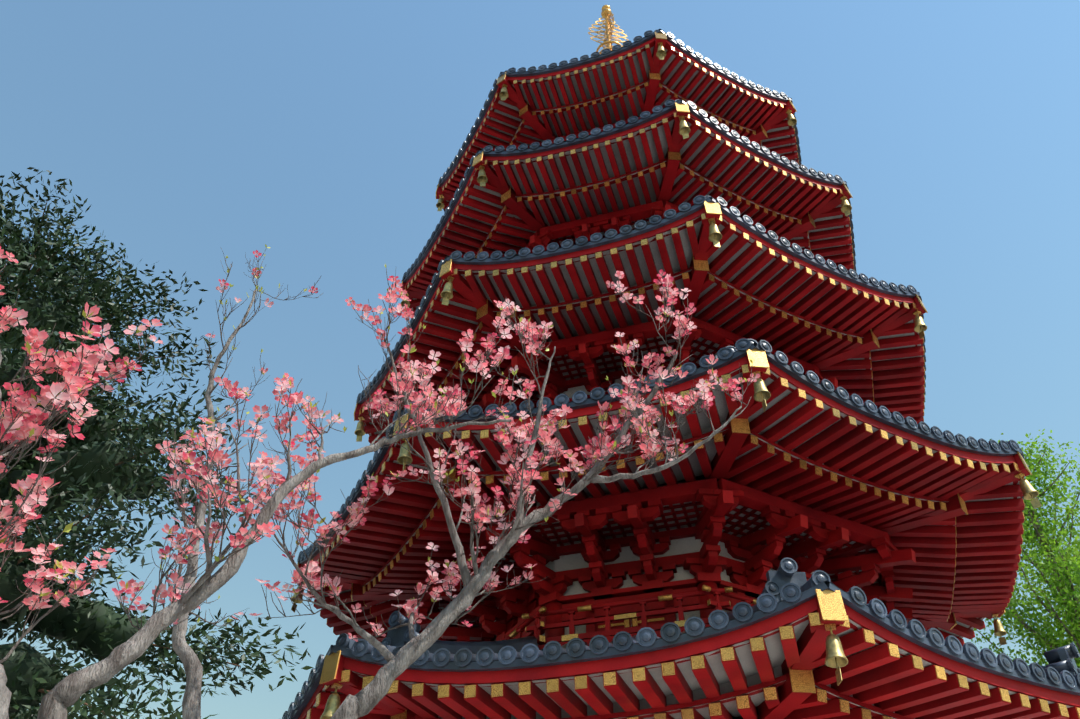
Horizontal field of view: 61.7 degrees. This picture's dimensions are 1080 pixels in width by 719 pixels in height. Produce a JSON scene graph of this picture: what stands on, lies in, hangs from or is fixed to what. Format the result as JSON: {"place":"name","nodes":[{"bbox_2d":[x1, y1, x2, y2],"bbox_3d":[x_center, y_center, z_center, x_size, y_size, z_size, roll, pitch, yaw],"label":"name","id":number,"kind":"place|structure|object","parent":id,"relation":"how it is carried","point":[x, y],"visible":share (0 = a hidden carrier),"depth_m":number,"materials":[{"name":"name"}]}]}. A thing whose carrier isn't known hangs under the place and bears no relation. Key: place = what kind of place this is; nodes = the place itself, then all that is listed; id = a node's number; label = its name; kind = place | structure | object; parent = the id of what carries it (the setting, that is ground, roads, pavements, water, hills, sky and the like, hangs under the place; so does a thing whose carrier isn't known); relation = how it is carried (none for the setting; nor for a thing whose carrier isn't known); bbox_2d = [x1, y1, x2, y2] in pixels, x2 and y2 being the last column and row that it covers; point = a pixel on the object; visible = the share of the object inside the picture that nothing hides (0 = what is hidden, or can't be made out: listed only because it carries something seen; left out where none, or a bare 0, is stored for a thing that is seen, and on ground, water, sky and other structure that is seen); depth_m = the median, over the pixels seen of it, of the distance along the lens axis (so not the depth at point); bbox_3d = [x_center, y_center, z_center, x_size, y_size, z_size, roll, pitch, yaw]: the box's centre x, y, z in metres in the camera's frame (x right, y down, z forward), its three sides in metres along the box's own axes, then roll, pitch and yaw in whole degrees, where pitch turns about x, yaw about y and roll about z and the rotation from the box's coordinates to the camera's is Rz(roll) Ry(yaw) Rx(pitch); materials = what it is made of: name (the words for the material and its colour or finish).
{"place":"outdoors","nodes":[
{"label":"outdoors","id":0,"kind":"place"},
{"bbox_2d":[0,0,1079,718],"label":"sky","id":1,"kind":"structure","parent":0,"point":[323,134],"materials":[{"name":"blue"}]},
{"label":"paving apron","id":2,"kind":"structure","parent":0,"visible":0},
{"bbox_2d":[0,167,312,718],"bbox_3d":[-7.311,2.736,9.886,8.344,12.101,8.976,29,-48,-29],"label":"conifer tree","id":3,"kind":"object","parent":2,"relation":"on","point":[100,467],"visible":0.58,"depth_m":9.81,"materials":[{"name":"green plant"}]},
{"bbox_2d":[0,244,760,718],"bbox_3d":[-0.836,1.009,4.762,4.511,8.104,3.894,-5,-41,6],"label":"dogwood trees","id":4,"kind":"object","parent":2,"relation":"on","point":[66,692],"visible":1,"depth_m":5.26,"materials":[{"name":"pink plant"}]},
{"bbox_2d":[282,5,1079,718],"bbox_3d":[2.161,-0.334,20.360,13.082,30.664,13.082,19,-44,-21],"label":"pagoda","id":5,"kind":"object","parent":2,"relation":"on","point":[828,521],"visible":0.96,"depth_m":13.99,"materials":[{"name":"paint"}]},
{"bbox_2d":[971,429,1079,667],"bbox_3d":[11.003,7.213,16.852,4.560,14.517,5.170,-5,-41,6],"label":"ginkgo tree","id":6,"kind":"object","parent":2,"relation":"on","point":[1058,568],"visible":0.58,"depth_m":19.00,"materials":[{"name":"green plant"}]}
]}

